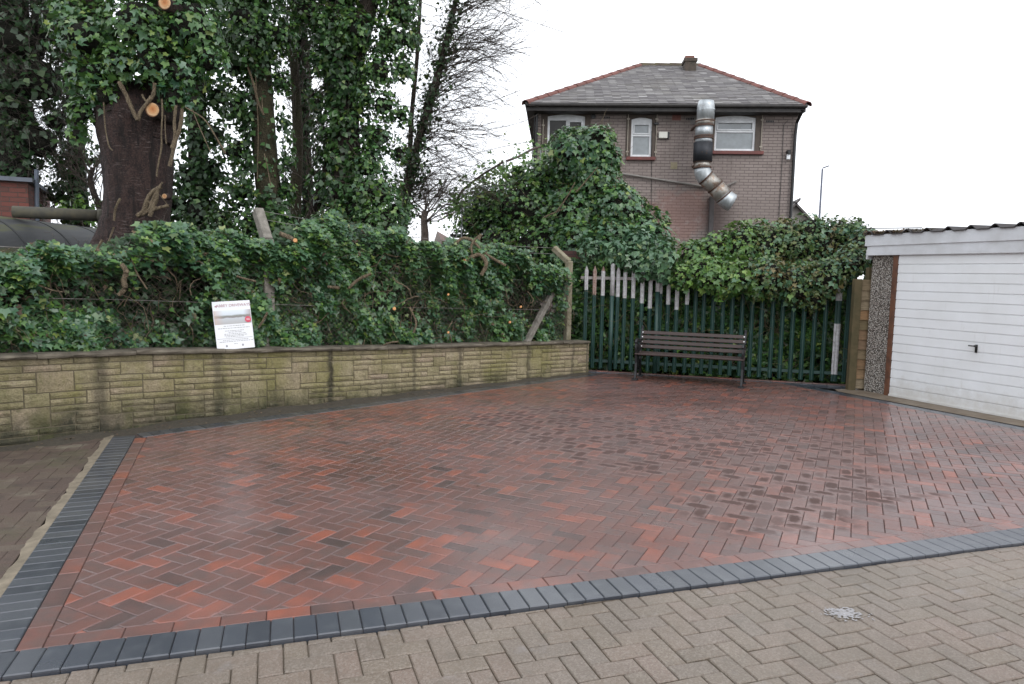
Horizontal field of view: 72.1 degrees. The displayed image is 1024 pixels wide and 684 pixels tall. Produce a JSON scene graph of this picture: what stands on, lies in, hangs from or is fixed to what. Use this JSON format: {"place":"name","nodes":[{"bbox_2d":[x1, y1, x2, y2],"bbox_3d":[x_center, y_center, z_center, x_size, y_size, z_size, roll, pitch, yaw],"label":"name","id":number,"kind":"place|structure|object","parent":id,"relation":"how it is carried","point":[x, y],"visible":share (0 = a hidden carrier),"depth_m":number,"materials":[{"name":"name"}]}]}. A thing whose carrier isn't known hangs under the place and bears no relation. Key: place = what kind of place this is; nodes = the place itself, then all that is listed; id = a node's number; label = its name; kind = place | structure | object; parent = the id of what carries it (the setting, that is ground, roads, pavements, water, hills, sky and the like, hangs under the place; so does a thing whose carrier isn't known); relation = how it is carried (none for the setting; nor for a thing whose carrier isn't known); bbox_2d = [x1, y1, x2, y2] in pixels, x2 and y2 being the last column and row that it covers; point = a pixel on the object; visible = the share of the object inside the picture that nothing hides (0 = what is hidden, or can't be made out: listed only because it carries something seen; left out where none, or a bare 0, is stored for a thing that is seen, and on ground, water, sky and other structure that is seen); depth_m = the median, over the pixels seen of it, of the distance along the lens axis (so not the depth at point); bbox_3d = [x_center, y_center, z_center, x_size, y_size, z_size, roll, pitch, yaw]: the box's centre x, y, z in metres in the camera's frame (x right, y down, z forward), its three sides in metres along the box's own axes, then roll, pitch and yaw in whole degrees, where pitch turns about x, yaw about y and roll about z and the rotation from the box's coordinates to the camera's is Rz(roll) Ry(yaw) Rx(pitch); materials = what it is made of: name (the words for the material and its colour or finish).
{"place":"outdoors","nodes":[
{"label":"outdoors","id":0,"kind":"place"},
{"bbox_2d":[0,438,102,578],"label":"pavement","id":1,"kind":"structure","parent":0,"point":[30,478],"depth_m":5.32,"materials":[{"name":"beige brick"}]},
{"bbox_2d":[434,231,447,243],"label":"shed","id":2,"kind":"structure","parent":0,"point":[439,236],"depth_m":29.74,"materials":[{"name":"tile"}]},
{"bbox_2d":[0,546,1023,683],"bbox_3d":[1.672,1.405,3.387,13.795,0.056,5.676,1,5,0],"label":"road","id":3,"kind":"structure","parent":0,"point":[986,587],"depth_m":3.23,"materials":[{"name":"grey brick"}]},
{"bbox_2d":[811,607,873,620],"bbox_3d":[1.670,1.364,3.533,0.320,0.002,0.156,1,5,0],"label":"road mark","id":4,"kind":"object","parent":3,"relation":"on","point":[843,613],"visible":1,"depth_m":3.54,"materials":[{"name":"white paint"}]},
{"bbox_2d":[29,0,1023,278],"label":"sky","id":5,"kind":"structure","parent":0,"point":[915,116],"materials":[{"name":"white"}]},
{"bbox_2d":[522,56,811,314],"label":"brick house","id":6,"kind":"structure","parent":0,"point":[712,149],"depth_m":18.09,"materials":[{"name":"brown brick"}]},
{"bbox_2d":[547,115,584,159],"bbox_3d":[1.397,-5.219,18.291,0.963,1.354,0.070,1,5,3],"label":"window","id":7,"kind":"structure","parent":6,"relation":"in","point":[555,122],"depth_m":18.25,"materials":[{"name":"white glass"}]},
{"bbox_2d":[630,118,651,156],"bbox_3d":[3.330,-5.282,18.166,0.527,0.994,0.070,1,5,3],"label":"window","id":8,"kind":"structure","parent":6,"relation":"in","point":[641,128],"depth_m":18.17,"materials":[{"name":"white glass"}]},
{"bbox_2d":[714,116,755,150],"bbox_3d":[5.695,-5.337,18.015,1.024,0.885,0.070,1,5,3],"label":"window","id":9,"kind":"structure","parent":6,"relation":"in","point":[732,133],"depth_m":18.02,"materials":[{"name":"white glass"}]},
{"bbox_2d":[792,198,811,259],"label":"distant house","id":10,"kind":"structure","parent":0,"point":[797,208],"depth_m":44.38,"materials":[{"name":"tile"}]},
{"bbox_2d":[818,165,828,217],"bbox_3d":[17.346,-5.787,39.595,0.456,8.149,0.200,1,5,0],"label":"street lamp","id":11,"kind":"object","parent":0,"point":[820,200],"visible":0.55,"depth_m":39.31,"materials":[{"name":"grey metal"}]},
{"bbox_2d":[632,372,1022,426],"bbox_3d":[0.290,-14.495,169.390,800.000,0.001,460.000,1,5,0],"label":"ground","id":12,"kind":"structure","parent":0,"point":[909,405],"depth_m":10.04,"materials":[{"name":"concrete"}]},
{"bbox_2d":[0,176,50,221],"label":"brick building","id":13,"kind":"structure","parent":12,"relation":"on","point":[16,191],"depth_m":12.14,"materials":[{"name":"red brick"}]},
{"bbox_2d":[34,169,38,220],"bbox_3d":[-8.387,-2.591,12.425,0.098,0.893,0.070,1,5,0],"label":"standpipe","id":14,"kind":"object","parent":13,"relation":"attached to","point":[36,188],"visible":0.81,"depth_m":12.39,"materials":[{"name":"grey metal"}]},
{"bbox_2d":[0,340,589,446],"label":"garden wall","id":15,"kind":"structure","parent":12,"relation":"on","point":[44,395],"depth_m":7.89,"materials":[{"name":"yellow stone"}]},
{"bbox_2d":[211,300,254,348],"bbox_3d":[-3.151,-0.193,7.965,0.441,0.559,0.094,-3,7,-38],"label":"advert board","id":16,"kind":"object","parent":15,"relation":"on","point":[233,326],"visible":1,"depth_m":7.96,"materials":[{"name":"white"}]},
{"bbox_2d":[378,156,493,242],"bbox_3d":[-2.993,-3.538,23.887,5.043,5.862,4.029,1,5,0],"label":"distant tree","id":17,"kind":"object","parent":12,"relation":"on","point":[424,227],"visible":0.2,"depth_m":23.64,"materials":[{"name":"brown plant"}]},
{"bbox_2d":[441,234,463,243],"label":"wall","id":18,"kind":"structure","parent":12,"relation":"on","point":[452,235],"depth_m":24.82,"materials":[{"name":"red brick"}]},
{"bbox_2d":[1,370,1023,679],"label":"paved parking area","id":19,"kind":"object","parent":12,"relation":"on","point":[508,488],"visible":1,"depth_m":5.27,"materials":[{"name":"red brick"}]},
{"bbox_2d":[0,435,113,596],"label":"kerb haunch","id":20,"kind":"object","parent":19,"relation":"on","point":[26,551],"visible":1,"depth_m":4.56,"materials":[{"name":"concrete"}]},
{"bbox_2d":[0,372,595,452],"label":"wall foot dirt","id":21,"kind":"structure","parent":19,"relation":"on","point":[86,437],"depth_m":7.98,"materials":[{"name":"brown soil"}]},
{"bbox_2d":[0,371,1023,681],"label":"paving border","id":22,"kind":"object","parent":19,"relation":"on","point":[22,597],"visible":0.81,"depth_m":3.65,"materials":[{"name":"grey brick"}]},
{"bbox_2d":[631,325,746,388],"bbox_3d":[2.825,0.214,11.189,1.716,0.850,0.575,3,6,21],"label":"park bench","id":23,"kind":"object","parent":19,"relation":"on","point":[639,346],"visible":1,"depth_m":11.28,"materials":[{"name":"brown wood"}]},
{"bbox_2d":[581,263,851,381],"bbox_3d":[3.337,-0.340,11.782,4.479,1.900,0.134,3,6,16],"label":"palisade fence","id":24,"kind":"object","parent":19,"relation":"on","point":[779,370],"visible":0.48,"depth_m":11.84,"materials":[{"name":"green metal"}]},
{"bbox_2d":[667,209,876,314],"bbox_3d":[4.469,-1.368,11.730,3.860,1.785,2.075,1,5,0],"label":"ivy bush","id":25,"kind":"object","parent":24,"relation":"on","point":[839,244],"visible":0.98,"depth_m":11.42,"materials":[{"name":"green plant"}]},
{"bbox_2d":[427,111,680,297],"bbox_3d":[1.472,-2.796,14.392,5.702,4.168,3.808,5,7,37],"label":"ivy mound","id":26,"kind":"object","parent":12,"relation":"on","point":[579,201],"visible":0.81,"depth_m":13.39,"materials":[{"name":"green plant"}]},
{"bbox_2d":[562,250,594,338],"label":"brick pier","id":27,"kind":"structure","parent":12,"relation":"on","point":[570,254],"depth_m":12.81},
{"bbox_2d":[553,257,857,383],"bbox_3d":[3.166,-0.397,12.099,5.154,2.106,1.128,3,6,17],"label":"ivy screen","id":28,"kind":"object","parent":12,"relation":"on","point":[579,267],"visible":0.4,"depth_m":12.02,"materials":[{"name":"green plant"}]},
{"bbox_2d":[787,383,1023,430],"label":"paving border","id":29,"kind":"object","parent":12,"relation":"on","point":[911,408],"visible":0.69,"depth_m":9.26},
{"bbox_2d":[835,389,1023,426],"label":"garage apron","id":30,"kind":"object","parent":12,"relation":"on","point":[860,392],"visible":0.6,"depth_m":9.36,"materials":[{"name":"concrete"}]},
{"bbox_2d":[845,268,871,389],"bbox_3d":[5.312,-0.195,10.679,0.387,1.860,0.177,1,5,0],"label":"timber fence","id":31,"kind":"object","parent":30,"relation":"on","point":[858,332],"visible":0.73,"depth_m":10.62,"materials":[{"name":"brown wood"}]},
{"bbox_2d":[862,222,1023,420],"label":"garage","id":32,"kind":"structure","parent":30,"relation":"on","point":[946,319],"depth_m":9.37,"materials":[{"name":"white"}]},
{"bbox_2d":[863,228,942,234],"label":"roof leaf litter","id":33,"kind":"object","parent":32,"relation":"on","point":[883,231],"visible":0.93,"depth_m":10.09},
{"bbox_2d":[888,253,1023,420],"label":"door","id":34,"kind":"structure","parent":32,"relation":"in","point":[958,337],"depth_m":9.24,"materials":[{"name":"white metal"}]},
{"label":"soil bank","id":35,"kind":"structure","parent":0,"visible":0},
{"bbox_2d":[0,0,99,220],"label":"ivy tree","id":36,"kind":"object","parent":35,"relation":"on","point":[28,74],"visible":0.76,"depth_m":12.38,"materials":[{"name":"green plant"}]},
{"bbox_2d":[0,206,101,252],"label":"storage tank","id":37,"kind":"object","parent":35,"relation":"on","point":[15,231],"visible":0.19,"depth_m":10.20,"materials":[{"name":"grey metal"}]},
{"bbox_2d":[18,132,102,227],"bbox_3d":[-8.050,-1.799,12.573,1.869,3.761,3.441,-2,6,-29],"label":"shrub","id":38,"kind":"object","parent":35,"relation":"on","point":[79,202],"visible":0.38,"depth_m":12.35,"materials":[{"name":"green plant"}]},
{"bbox_2d":[30,2,101,227],"bbox_3d":[-8.965,-3.609,14.136,2.725,8.698,2.087,-2,6,-30],"label":"ivy tree","id":39,"kind":"object","parent":35,"relation":"on","point":[59,191],"visible":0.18,"depth_m":14.06,"materials":[{"name":"green plant"}]},
{"bbox_2d":[36,119,102,209],"bbox_3d":[-7.755,-2.039,13.101,1.553,4.748,1.630,4,6,27],"label":"slim tree","id":40,"kind":"object","parent":35,"relation":"on","point":[90,182],"visible":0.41,"depth_m":12.95,"materials":[{"name":"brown plant"}]},
{"bbox_2d":[38,0,237,245],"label":"ivy tree","id":41,"kind":"object","parent":35,"relation":"on","point":[137,122],"visible":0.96,"depth_m":9.03,"materials":[{"name":"green plant"}]},
{"bbox_2d":[170,0,237,230],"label":"ivy tree","id":42,"kind":"object","parent":35,"relation":"on","point":[199,176],"visible":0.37,"depth_m":13.03,"materials":[{"name":"green plant"}]},
{"bbox_2d":[203,0,304,241],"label":"ivy tree","id":43,"kind":"object","parent":35,"relation":"on","point":[259,40],"visible":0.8,"depth_m":11.72,"materials":[{"name":"green plant"}]},
{"bbox_2d":[244,3,323,226],"bbox_3d":[-4.105,-3.207,13.454,3.179,7.152,1.810,1,5,0],"label":"slim tree","id":44,"kind":"object","parent":35,"relation":"on","point":[296,113],"visible":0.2,"depth_m":13.21,"materials":[{"name":"green plant"}]},
{"bbox_2d":[0,207,572,352],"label":"chain link fence","id":45,"kind":"object","parent":35,"relation":"on","point":[261,223],"visible":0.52,"depth_m":8.62,"materials":[{"name":"metal"}]},
{"bbox_2d":[0,206,580,361],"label":"ivy hedge","id":46,"kind":"object","parent":35,"relation":"on","point":[342,257],"visible":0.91,"depth_m":8.48,"materials":[{"name":"green plant"}]},
{"bbox_2d":[273,0,328,219],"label":"ivy tree","id":47,"kind":"object","parent":35,"relation":"on","point":[308,91],"visible":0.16,"depth_m":14.46,"materials":[{"name":"green plant"}]},
{"bbox_2d":[269,15,378,174],"bbox_3d":[-4.465,-3.965,15.736,3.381,8.209,2.661,4,6,31],"label":"slim tree","id":48,"kind":"object","parent":35,"relation":"on","point":[289,104],"visible":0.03,"depth_m":15.47,"materials":[{"name":"plant"}]},
{"bbox_2d":[278,77,403,219],"bbox_3d":[-3.127,-2.151,12.606,2.341,5.250,1.542,4,6,24],"label":"slim tree","id":49,"kind":"object","parent":35,"relation":"on","point":[315,207],"visible":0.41,"depth_m":12.55,"materials":[{"name":"green plant"}]},
{"bbox_2d":[284,0,443,239],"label":"ivy tree","id":50,"kind":"object","parent":35,"relation":"on","point":[343,29],"visible":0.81,"depth_m":12.03,"materials":[{"name":"green plant"}]},
{"bbox_2d":[379,0,570,240],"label":"bare tree","id":51,"kind":"object","parent":35,"relation":"on","point":[424,125],"visible":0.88,"depth_m":13.55,"materials":[{"name":"brown plant"}]}
]}

